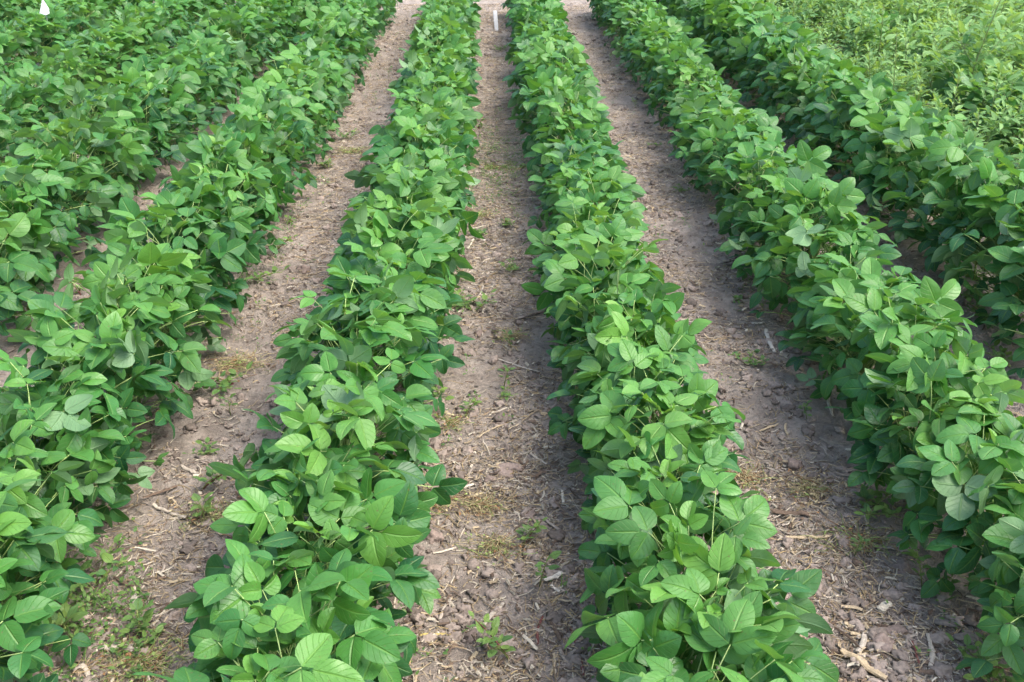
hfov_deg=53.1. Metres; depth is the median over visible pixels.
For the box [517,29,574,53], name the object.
soybean plant
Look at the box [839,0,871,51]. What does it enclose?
tall weed
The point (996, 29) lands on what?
tall weed
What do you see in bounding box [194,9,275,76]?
soybean plant
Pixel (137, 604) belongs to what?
weed seedling
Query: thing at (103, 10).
soybean plant
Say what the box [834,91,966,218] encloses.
soybean plant
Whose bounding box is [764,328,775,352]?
stalk piece
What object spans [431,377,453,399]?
weed seedling
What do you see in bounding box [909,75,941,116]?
tall weed
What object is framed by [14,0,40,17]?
soybean plant
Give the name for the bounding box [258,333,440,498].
soybean plant
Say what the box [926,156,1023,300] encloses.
soybean plant
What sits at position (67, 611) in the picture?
weed seedling
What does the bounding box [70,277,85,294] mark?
weed seedling
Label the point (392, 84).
soybean plant
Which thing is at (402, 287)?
soybean plant
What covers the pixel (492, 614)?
stalk piece
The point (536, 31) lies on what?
soybean plant
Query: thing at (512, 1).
soybean plant
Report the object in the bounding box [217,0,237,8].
soybean plant
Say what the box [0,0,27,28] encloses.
soybean plant
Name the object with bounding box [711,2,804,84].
soybean plant
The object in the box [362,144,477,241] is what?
soybean plant
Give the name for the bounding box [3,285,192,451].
soybean plant
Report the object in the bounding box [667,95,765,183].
soybean plant
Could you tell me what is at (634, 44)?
soybean plant
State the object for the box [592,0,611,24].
soybean plant
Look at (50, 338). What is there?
soybean plant
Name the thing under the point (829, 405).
stalk piece
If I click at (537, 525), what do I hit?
weed seedling
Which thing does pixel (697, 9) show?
soybean plant
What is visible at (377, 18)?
soybean plant
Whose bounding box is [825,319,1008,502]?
soybean plant
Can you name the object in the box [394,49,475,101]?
soybean plant
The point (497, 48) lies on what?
weed seedling
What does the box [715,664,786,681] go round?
soybean plant
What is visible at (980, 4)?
tall weed
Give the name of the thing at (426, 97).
soybean plant
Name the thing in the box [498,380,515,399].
weed seedling
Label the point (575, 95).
soybean plant
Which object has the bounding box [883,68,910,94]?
tall weed
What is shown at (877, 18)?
weed
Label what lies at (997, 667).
weed seedling
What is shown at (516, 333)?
dried weed
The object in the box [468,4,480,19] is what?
soybean plant
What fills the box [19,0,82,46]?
soybean plant
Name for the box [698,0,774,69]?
soybean plant
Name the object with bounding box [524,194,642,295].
soybean plant
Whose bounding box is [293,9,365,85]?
soybean plant
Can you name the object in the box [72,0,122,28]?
soybean plant
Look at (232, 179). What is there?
soybean plant
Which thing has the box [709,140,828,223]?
soybean plant
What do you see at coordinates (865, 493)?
weed seedling
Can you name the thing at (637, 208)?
soybean plant
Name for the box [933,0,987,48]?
tall weed
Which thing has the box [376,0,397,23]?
soybean plant
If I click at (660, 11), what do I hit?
soybean plant
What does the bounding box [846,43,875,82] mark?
tall weed
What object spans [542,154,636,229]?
soybean plant
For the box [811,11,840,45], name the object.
tall weed
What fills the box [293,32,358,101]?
soybean plant
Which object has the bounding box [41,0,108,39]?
soybean plant
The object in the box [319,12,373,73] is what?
soybean plant
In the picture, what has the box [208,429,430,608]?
soybean plant
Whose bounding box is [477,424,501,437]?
stalk piece
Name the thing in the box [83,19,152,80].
soybean plant
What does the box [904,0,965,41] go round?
tall weed
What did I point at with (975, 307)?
weed seedling
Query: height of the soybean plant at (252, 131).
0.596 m
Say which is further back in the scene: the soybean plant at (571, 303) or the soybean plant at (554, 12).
the soybean plant at (554, 12)
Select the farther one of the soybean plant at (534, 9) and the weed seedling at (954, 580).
the soybean plant at (534, 9)
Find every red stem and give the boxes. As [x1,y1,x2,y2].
[536,615,543,643]
[570,627,584,674]
[911,640,919,662]
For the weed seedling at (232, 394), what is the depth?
3.54 m
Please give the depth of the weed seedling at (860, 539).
2.83 m
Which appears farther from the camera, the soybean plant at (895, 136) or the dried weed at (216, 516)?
the soybean plant at (895, 136)
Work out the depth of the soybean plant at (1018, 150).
5.63 m
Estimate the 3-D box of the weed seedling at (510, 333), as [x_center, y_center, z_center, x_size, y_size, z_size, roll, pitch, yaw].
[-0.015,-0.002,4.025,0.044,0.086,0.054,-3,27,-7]
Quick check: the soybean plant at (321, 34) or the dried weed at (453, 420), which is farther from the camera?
the soybean plant at (321, 34)
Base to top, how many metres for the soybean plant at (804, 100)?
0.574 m
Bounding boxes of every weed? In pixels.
[71,624,195,681]
[160,495,239,539]
[198,345,278,381]
[325,145,369,157]
[419,483,478,527]
[431,408,476,436]
[443,486,532,524]
[446,519,540,571]
[465,207,498,220]
[471,158,521,172]
[490,324,533,342]
[726,462,784,500]
[765,0,800,24]
[767,465,859,506]
[770,4,795,24]
[771,0,797,29]
[776,0,817,32]
[778,0,823,24]
[782,0,831,31]
[789,0,818,30]
[794,0,835,31]
[798,512,917,567]
[802,16,826,44]
[805,0,837,28]
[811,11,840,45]
[816,10,846,52]
[816,31,842,59]
[824,0,856,48]
[826,0,867,50]
[826,0,884,30]
[826,27,849,60]
[830,0,881,51]
[833,15,868,58]
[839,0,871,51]
[839,8,905,73]
[840,0,892,68]
[840,1,899,72]
[845,35,878,81]
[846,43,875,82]
[854,0,901,23]
[860,45,899,81]
[871,0,924,32]
[871,28,942,86]
[872,32,930,116]
[877,0,952,72]
[881,15,902,69]
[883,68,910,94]
[888,0,949,32]
[890,0,952,27]
[895,0,948,68]
[896,5,935,57]
[896,53,929,96]
[900,65,942,109]
[901,48,955,100]
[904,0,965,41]
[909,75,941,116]
[917,20,1023,85]
[923,88,963,111]
[924,0,1023,108]
[924,36,953,98]
[925,53,1021,130]
[931,6,964,52]
[931,68,976,132]
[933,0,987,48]
[935,1,970,55]
[940,0,977,23]
[940,96,983,132]
[941,0,985,46]
[943,0,1007,71]
[949,66,996,141]
[958,107,1001,147]
[960,0,1017,28]
[961,0,1023,37]
[962,0,1023,31]
[973,60,1023,83]
[974,72,1023,159]
[977,0,1023,56]
[980,61,1023,167]
[982,15,1023,86]
[983,23,1023,71]
[987,57,1023,109]
[998,107,1023,167]
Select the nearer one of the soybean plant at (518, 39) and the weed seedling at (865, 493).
the weed seedling at (865, 493)
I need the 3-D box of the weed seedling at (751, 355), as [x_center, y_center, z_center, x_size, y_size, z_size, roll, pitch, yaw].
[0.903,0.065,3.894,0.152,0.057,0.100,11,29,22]
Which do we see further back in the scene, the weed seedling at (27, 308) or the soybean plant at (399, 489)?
the weed seedling at (27, 308)
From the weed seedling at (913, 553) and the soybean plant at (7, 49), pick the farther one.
the soybean plant at (7, 49)
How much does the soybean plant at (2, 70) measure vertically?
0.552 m
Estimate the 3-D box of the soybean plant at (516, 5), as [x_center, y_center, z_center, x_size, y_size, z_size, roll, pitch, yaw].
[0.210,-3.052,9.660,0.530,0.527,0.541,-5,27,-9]
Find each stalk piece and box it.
[78,663,90,676]
[99,644,135,650]
[113,576,133,586]
[143,485,176,497]
[152,503,186,518]
[181,465,198,473]
[420,632,450,635]
[438,603,447,618]
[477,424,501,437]
[483,602,504,625]
[499,359,538,371]
[512,311,543,321]
[522,634,537,649]
[530,452,547,464]
[540,516,559,529]
[543,571,563,580]
[561,490,564,504]
[759,423,778,430]
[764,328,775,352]
[772,509,808,515]
[786,534,831,538]
[827,397,833,416]
[840,648,887,679]
[850,630,867,635]
[855,632,866,652]
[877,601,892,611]
[926,633,934,668]
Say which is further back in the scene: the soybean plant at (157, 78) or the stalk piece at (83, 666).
the soybean plant at (157, 78)
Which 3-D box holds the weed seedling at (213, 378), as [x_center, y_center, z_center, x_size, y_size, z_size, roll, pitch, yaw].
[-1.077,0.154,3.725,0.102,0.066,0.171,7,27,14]
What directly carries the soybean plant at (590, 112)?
on the ground at (482, 376)
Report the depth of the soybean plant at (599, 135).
5.48 m
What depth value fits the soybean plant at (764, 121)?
5.35 m
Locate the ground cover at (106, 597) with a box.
[0,25,1001,681]
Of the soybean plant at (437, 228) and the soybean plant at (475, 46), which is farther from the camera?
the soybean plant at (475, 46)
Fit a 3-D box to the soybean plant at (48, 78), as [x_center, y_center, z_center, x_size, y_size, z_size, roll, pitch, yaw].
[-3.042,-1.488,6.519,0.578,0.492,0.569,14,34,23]
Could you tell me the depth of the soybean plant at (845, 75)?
5.89 m
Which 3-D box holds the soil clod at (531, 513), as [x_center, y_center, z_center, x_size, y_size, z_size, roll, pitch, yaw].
[0.046,0.520,3.070,0.049,0.025,0.056,-1,26,-1]
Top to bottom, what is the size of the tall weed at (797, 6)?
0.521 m
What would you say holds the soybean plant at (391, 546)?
on the ground at (482, 376)
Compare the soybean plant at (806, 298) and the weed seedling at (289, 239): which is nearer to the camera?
the soybean plant at (806, 298)
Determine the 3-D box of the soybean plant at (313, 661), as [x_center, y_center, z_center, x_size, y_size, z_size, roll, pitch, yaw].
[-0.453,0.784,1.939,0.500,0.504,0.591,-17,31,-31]
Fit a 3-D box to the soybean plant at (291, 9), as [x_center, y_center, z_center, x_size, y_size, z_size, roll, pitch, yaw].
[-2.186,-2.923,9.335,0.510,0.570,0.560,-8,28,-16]
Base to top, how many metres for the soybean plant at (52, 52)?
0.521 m
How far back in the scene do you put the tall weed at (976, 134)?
5.38 m
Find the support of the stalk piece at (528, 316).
on the ground at (482, 376)
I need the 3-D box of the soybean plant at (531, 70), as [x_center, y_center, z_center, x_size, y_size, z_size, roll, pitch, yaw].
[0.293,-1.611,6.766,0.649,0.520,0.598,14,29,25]
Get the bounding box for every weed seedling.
[0,572,97,601]
[16,299,31,322]
[47,602,89,631]
[52,533,134,591]
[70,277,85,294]
[119,618,166,650]
[121,598,155,637]
[182,437,219,454]
[188,492,215,520]
[192,371,233,390]
[193,466,226,490]
[212,361,252,394]
[218,393,237,415]
[245,265,289,280]
[267,235,296,254]
[284,215,295,222]
[318,158,332,168]
[338,128,361,138]
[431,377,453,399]
[452,289,496,311]
[459,395,481,416]
[467,228,487,234]
[468,610,515,658]
[477,118,485,128]
[494,45,508,49]
[498,364,514,385]
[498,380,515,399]
[499,257,518,272]
[501,217,514,225]
[502,329,513,347]
[516,517,547,547]
[534,550,561,586]
[673,183,691,191]
[728,349,768,365]
[732,295,742,300]
[797,400,811,418]
[850,533,870,556]
[852,484,903,519]
[901,540,931,586]
[940,573,960,591]
[945,632,1016,681]
[957,644,1017,677]
[960,284,989,298]
[963,297,984,311]
[983,339,1012,366]
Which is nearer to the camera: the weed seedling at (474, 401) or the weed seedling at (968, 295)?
the weed seedling at (474, 401)
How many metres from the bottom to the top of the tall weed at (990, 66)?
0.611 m
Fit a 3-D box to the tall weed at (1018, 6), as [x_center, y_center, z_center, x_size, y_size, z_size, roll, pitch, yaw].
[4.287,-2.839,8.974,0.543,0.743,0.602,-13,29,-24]
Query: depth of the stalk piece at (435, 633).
2.60 m
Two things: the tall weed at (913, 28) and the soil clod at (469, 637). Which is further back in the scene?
the tall weed at (913, 28)
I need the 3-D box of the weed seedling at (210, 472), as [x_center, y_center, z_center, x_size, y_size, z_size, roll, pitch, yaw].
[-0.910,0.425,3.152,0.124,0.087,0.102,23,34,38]
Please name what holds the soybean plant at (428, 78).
on the ground at (482, 376)
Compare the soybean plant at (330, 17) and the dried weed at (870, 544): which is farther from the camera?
the soybean plant at (330, 17)
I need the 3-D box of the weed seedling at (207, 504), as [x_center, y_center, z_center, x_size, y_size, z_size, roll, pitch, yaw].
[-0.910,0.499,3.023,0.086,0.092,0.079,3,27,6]
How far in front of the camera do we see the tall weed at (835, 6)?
9.12 m
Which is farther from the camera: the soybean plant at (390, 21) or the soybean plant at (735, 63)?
the soybean plant at (390, 21)
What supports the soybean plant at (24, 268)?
on the ground at (482, 376)
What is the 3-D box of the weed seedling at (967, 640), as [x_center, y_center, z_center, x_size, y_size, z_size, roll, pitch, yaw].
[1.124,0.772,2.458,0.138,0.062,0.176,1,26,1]
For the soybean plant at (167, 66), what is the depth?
6.48 m
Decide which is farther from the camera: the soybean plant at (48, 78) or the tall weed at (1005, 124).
the soybean plant at (48, 78)
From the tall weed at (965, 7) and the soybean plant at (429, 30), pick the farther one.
the tall weed at (965, 7)
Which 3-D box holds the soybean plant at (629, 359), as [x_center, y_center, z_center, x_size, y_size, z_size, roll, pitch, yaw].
[0.402,0.261,3.025,0.527,0.496,0.582,22,33,39]
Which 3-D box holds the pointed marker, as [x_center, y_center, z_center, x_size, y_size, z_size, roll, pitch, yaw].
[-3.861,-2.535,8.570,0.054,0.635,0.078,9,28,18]
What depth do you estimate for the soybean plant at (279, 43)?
8.35 m
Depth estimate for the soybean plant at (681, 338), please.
3.18 m
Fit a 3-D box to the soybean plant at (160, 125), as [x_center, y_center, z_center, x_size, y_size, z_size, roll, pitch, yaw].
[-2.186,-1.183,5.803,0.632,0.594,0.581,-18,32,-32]
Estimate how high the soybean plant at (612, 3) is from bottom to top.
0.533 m
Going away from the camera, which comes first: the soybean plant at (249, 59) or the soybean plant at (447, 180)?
the soybean plant at (447, 180)
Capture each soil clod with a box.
[296,265,310,273]
[426,527,443,543]
[463,628,476,643]
[474,329,484,336]
[483,475,500,483]
[492,462,523,478]
[521,507,534,520]
[737,293,748,298]
[787,458,802,469]
[866,633,896,653]
[884,624,907,634]
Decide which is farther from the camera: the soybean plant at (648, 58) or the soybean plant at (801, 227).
the soybean plant at (648, 58)
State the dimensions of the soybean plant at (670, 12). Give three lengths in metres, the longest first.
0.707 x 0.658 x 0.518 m
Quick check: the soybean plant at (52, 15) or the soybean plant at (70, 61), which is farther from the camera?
the soybean plant at (52, 15)
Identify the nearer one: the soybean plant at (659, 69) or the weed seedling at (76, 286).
the weed seedling at (76, 286)
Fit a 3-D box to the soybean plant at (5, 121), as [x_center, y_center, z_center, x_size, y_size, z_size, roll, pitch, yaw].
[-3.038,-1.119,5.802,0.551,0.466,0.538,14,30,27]
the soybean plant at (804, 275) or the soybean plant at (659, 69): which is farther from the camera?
the soybean plant at (659, 69)
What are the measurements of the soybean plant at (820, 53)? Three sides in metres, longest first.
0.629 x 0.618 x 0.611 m
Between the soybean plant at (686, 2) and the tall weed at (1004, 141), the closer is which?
the tall weed at (1004, 141)
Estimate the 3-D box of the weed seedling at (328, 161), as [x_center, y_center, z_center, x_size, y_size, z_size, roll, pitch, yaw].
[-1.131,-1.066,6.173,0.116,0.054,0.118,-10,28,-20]
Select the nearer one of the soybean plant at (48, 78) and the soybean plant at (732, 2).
the soybean plant at (48, 78)
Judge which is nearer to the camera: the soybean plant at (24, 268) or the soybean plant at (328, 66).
the soybean plant at (24, 268)
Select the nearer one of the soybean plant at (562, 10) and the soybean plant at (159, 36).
the soybean plant at (159, 36)
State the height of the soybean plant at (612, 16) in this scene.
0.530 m
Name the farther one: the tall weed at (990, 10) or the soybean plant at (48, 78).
the tall weed at (990, 10)
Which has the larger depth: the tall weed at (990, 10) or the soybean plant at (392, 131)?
the tall weed at (990, 10)
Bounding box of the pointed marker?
[40,0,48,17]
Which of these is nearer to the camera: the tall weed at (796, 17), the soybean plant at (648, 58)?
the soybean plant at (648, 58)
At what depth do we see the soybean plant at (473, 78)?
7.22 m
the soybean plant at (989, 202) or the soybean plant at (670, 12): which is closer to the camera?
the soybean plant at (989, 202)
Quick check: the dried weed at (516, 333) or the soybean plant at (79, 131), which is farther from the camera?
the soybean plant at (79, 131)
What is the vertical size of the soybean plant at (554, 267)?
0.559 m
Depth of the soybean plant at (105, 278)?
3.44 m
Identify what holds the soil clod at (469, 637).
on the ground at (482, 376)
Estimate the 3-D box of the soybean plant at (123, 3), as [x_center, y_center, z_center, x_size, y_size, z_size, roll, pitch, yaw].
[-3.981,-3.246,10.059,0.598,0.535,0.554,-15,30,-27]
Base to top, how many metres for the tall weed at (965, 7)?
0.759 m
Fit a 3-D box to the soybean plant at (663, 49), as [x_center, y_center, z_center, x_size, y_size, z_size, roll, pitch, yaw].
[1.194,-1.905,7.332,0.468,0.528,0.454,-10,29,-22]
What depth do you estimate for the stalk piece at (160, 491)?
3.14 m
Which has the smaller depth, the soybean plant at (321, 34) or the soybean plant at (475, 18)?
the soybean plant at (321, 34)
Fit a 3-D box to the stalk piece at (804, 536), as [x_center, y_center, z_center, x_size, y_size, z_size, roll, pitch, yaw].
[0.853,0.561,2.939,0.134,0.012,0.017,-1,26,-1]
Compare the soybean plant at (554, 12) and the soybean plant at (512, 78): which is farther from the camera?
the soybean plant at (554, 12)
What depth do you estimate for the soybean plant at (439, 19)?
8.13 m
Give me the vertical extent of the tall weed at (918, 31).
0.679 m
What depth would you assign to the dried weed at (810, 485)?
3.16 m
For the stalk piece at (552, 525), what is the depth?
3.01 m
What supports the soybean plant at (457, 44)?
on the ground at (482, 376)
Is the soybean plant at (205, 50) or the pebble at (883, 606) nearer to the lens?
the pebble at (883, 606)
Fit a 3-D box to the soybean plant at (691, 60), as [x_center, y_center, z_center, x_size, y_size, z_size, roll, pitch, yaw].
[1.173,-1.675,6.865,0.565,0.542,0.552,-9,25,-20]
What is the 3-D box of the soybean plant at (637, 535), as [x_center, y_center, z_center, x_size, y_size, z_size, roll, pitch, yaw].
[0.416,0.564,2.389,0.500,0.508,0.531,-19,33,-29]
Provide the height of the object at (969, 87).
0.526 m
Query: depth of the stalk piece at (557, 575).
2.77 m
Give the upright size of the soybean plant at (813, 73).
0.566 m
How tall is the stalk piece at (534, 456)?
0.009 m
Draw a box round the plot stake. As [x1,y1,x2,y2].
[493,10,497,30]
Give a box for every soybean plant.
[0,0,17,29]
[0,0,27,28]
[0,15,66,66]
[0,20,44,77]
[0,33,32,78]
[0,56,6,79]
[0,62,73,138]
[0,80,61,143]
[0,83,39,162]
[0,107,33,162]
[0,149,105,265]
[0,174,81,293]
[0,195,60,323]
[0,210,51,335]
[0,311,174,478]
[0,362,154,529]
[0,403,139,588]
[0,427,100,605]
[0,479,94,666]
[0,580,69,681]
[1,25,38,81]
[2,140,119,253]
[3,0,39,25]
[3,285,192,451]
[8,7,78,63]
[12,106,138,232]
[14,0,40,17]
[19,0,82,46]
[19,68,89,122]
[31,48,105,114]
[33,0,97,45]
[38,41,118,105]
[39,110,156,208]
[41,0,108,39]
[42,80,159,192]
[50,242,220,428]
[54,36,132,104]
[64,0,111,27]
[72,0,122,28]
[73,26,146,74]
[81,204,248,344]
[82,239,231,376]
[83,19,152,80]
[83,80,186,182]
[87,0,131,27]
[93,68,192,179]
[95,13,172,60]
[104,180,267,332]
[109,2,175,67]
[109,58,209,157]
[110,0,145,12]
[128,0,148,4]
[128,54,221,144]
[129,8,180,55]
[131,605,374,681]
[139,1,188,50]
[140,42,234,127]
[140,173,267,291]
[145,32,238,124]
[147,0,202,47]
[153,0,200,47]
[158,127,295,244]
[163,538,416,681]
[170,155,285,253]
[173,0,215,34]
[174,42,239,103]
[178,32,253,108]
[179,0,213,32]
[183,22,259,87]
[190,118,291,231]
[193,0,223,24]
[193,5,271,85]
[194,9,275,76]
[196,0,226,16]
[205,468,440,663]
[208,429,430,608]
[209,123,317,217]
[210,9,285,75]
[213,0,229,9]
[213,98,317,191]
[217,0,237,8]
[222,0,292,56]
[225,5,289,67]
[225,90,324,172]
[232,378,467,596]
[233,75,329,161]
[241,55,344,143]
[248,0,301,49]
[254,0,295,47]
[256,69,339,164]
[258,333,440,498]
[270,270,464,403]
[271,293,448,454]
[272,43,351,115]
[282,0,310,44]
[284,48,351,106]
[285,24,355,92]
[287,0,317,33]
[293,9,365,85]
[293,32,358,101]
[293,58,351,135]
[297,0,325,32]
[301,0,319,31]
[303,10,371,82]
[306,255,475,392]
[316,6,373,66]
[319,0,379,56]
[319,0,380,44]
[319,0,385,53]
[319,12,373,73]
[323,209,462,356]
[329,198,474,325]
[340,184,463,286]
[342,192,463,305]
[343,0,381,38]
[344,108,479,205]
[345,156,483,271]
[353,141,480,227]
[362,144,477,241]
[368,77,466,147]
[376,0,389,36]
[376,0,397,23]
[377,0,395,26]
[385,107,472,194]
[386,76,482,149]
[388,52,470,96]
[391,66,480,133]
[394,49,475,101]
[395,91,478,166]
[399,34,476,74]
[403,15,481,75]
[408,3,473,35]
[410,17,481,74]
[411,5,463,33]
[413,10,474,50]
[417,1,475,39]
[417,48,481,107]
[418,0,479,37]
[420,0,480,36]
[421,0,476,33]
[425,0,481,12]
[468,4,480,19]
[502,31,563,97]
[505,0,561,41]
[505,14,578,64]
[507,0,515,21]
[507,0,560,37]
[507,0,563,29]
[508,52,599,124]
[508,64,596,153]
[510,1,567,39]
[510,25,563,53]
[511,0,568,33]
[511,7,575,44]
[511,44,589,113]
[515,38,600,108]
[516,26,586,65]
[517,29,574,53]
[518,68,602,142]
[521,216,658,343]
[522,165,649,251]
[524,110,613,195]
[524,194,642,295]
[526,84,612,164]
[526,128,629,208]
[527,135,643,228]
[530,93,611,175]
[541,228,667,372]
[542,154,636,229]
[543,253,688,390]
[546,311,712,459]
[547,192,647,269]
[555,280,706,422]
[562,339,745,505]
[564,532,838,681]
[577,373,753,542]
[578,425,729,612]
[578,470,777,671]
[588,0,611,21]
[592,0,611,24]
[594,0,623,31]
[598,0,647,46]
[599,0,632,24]
[603,0,655,38]
[603,1,660,47]
[605,2,667,51]
[610,3,666,59]
[611,11,666,71]
[619,7,684,78]
[619,599,827,681]
[625,22,692,80]
[629,18,708,94]
[630,32,708,102]
[643,38,710,108]
[643,57,714,118]
[646,49,725,129]
[661,0,692,23]
[661,67,733,130]
[666,0,684,16]
[667,81,738,152]
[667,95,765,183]
[672,89,745,162]
[673,0,698,36]
[674,0,705,38]
[675,113,760,193]
[681,0,737,45]
[689,0,753,60]
[689,113,802,199]
[697,0,783,54]
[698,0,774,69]
[707,131,831,245]
[708,1,773,76]
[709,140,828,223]
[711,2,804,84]
[714,169,826,266]
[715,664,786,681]
[719,174,874,279]
[721,21,786,99]
[726,23,817,103]
[729,160,897,299]
[732,200,887,317]
[738,29,831,114]
[751,33,838,126]
[763,47,853,135]
[774,59,866,145]
[775,253,946,391]
[783,231,913,364]
[789,68,898,170]
[789,70,874,159]
[796,76,922,182]
[796,257,970,428]
[822,287,984,444]
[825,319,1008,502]
[830,85,948,210]
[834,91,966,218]
[847,353,1023,548]
[860,118,983,233]
[882,133,1006,266]
[887,404,1023,597]
[902,139,1023,280]
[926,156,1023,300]
[926,456,1023,649]
[931,169,1023,336]
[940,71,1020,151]
[955,503,1023,681]
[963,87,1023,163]
[975,213,1023,338]
[980,238,1023,378]
[1010,126,1023,168]
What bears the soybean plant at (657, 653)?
on the ground at (482, 376)
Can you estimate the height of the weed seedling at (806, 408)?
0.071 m
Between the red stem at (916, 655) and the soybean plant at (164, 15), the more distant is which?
the soybean plant at (164, 15)
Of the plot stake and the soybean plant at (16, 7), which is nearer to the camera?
the soybean plant at (16, 7)
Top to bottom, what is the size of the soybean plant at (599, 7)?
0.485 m
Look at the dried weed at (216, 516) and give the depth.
3.04 m
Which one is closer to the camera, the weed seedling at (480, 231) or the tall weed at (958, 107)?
the weed seedling at (480, 231)
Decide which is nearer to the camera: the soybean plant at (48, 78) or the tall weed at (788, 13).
the soybean plant at (48, 78)
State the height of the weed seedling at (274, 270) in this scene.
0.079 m
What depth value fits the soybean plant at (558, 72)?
6.52 m
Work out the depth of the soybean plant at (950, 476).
2.64 m
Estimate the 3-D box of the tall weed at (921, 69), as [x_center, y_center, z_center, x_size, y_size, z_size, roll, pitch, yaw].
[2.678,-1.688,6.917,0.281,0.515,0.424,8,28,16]
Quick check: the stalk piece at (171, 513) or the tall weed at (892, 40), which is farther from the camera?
the tall weed at (892, 40)
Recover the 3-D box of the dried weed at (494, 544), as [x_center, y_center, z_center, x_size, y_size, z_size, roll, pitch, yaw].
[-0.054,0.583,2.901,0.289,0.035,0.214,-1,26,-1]
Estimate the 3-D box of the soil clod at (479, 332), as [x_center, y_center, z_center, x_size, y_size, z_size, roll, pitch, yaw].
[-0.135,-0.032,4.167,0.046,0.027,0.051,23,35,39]
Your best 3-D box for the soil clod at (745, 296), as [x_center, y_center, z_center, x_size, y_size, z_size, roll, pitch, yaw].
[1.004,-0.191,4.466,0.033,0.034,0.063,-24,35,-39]
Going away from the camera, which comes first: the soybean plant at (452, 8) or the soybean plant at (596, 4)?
the soybean plant at (452, 8)
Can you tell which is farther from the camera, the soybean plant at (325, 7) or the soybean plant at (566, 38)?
the soybean plant at (325, 7)
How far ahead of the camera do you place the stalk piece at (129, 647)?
2.53 m
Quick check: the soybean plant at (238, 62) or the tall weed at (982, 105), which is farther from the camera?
the soybean plant at (238, 62)
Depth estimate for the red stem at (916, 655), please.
2.52 m
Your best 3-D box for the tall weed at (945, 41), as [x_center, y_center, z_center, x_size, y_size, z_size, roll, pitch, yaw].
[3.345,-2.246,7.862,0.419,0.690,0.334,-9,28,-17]
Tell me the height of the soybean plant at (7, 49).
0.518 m
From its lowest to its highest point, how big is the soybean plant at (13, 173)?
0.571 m
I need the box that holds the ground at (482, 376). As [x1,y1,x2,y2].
[0,0,1023,681]
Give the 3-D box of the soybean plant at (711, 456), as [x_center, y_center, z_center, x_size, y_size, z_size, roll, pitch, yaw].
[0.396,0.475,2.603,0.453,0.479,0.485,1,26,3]
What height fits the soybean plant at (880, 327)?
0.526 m
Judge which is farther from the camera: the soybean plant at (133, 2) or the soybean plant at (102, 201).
the soybean plant at (133, 2)
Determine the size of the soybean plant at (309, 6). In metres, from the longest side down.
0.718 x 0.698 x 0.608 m
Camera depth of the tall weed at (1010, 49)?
6.70 m
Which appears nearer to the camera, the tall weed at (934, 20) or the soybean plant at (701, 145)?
the soybean plant at (701, 145)
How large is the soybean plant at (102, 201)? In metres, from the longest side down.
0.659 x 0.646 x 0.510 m
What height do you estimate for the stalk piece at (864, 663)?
0.021 m
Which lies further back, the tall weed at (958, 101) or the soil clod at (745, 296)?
the tall weed at (958, 101)
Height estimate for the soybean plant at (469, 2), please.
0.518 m
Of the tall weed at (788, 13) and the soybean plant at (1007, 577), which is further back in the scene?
the tall weed at (788, 13)
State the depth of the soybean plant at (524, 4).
9.06 m
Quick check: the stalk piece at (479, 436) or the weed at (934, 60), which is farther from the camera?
the weed at (934, 60)
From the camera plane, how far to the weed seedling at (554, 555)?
2.69 m
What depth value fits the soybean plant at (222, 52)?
7.21 m
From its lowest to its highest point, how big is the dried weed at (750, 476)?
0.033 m
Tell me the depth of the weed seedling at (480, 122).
7.07 m
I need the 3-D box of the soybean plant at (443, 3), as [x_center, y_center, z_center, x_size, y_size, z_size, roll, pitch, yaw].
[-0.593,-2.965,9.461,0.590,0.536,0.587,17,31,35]
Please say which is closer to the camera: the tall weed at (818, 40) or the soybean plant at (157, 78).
the soybean plant at (157, 78)
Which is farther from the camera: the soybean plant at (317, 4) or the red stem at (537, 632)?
the soybean plant at (317, 4)
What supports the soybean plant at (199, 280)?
on the ground at (482, 376)
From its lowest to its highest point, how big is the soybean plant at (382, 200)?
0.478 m
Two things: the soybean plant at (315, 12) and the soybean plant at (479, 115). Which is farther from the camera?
the soybean plant at (315, 12)
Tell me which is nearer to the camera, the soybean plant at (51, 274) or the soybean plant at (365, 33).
the soybean plant at (51, 274)
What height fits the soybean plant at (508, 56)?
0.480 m
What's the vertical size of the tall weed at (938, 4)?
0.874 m
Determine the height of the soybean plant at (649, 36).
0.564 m
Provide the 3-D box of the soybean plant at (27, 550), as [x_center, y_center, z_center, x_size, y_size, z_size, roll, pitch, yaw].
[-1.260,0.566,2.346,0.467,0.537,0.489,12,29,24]
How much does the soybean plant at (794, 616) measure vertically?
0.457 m
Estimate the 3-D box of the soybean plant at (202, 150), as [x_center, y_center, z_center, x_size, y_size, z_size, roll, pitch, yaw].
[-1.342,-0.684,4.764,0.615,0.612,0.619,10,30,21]
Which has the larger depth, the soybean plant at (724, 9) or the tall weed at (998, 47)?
the soybean plant at (724, 9)
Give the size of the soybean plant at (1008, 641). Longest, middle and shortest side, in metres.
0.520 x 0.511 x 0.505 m
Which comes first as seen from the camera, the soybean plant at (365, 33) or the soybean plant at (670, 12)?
the soybean plant at (365, 33)
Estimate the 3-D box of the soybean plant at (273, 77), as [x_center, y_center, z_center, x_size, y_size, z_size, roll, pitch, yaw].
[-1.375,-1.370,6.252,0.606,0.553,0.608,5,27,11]
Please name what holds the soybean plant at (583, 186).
on the ground at (482, 376)
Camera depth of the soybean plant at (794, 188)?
4.17 m
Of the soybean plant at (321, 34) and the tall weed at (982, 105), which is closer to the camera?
the tall weed at (982, 105)
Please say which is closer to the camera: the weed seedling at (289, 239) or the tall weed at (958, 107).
the weed seedling at (289, 239)
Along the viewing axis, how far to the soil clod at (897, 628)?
2.59 m

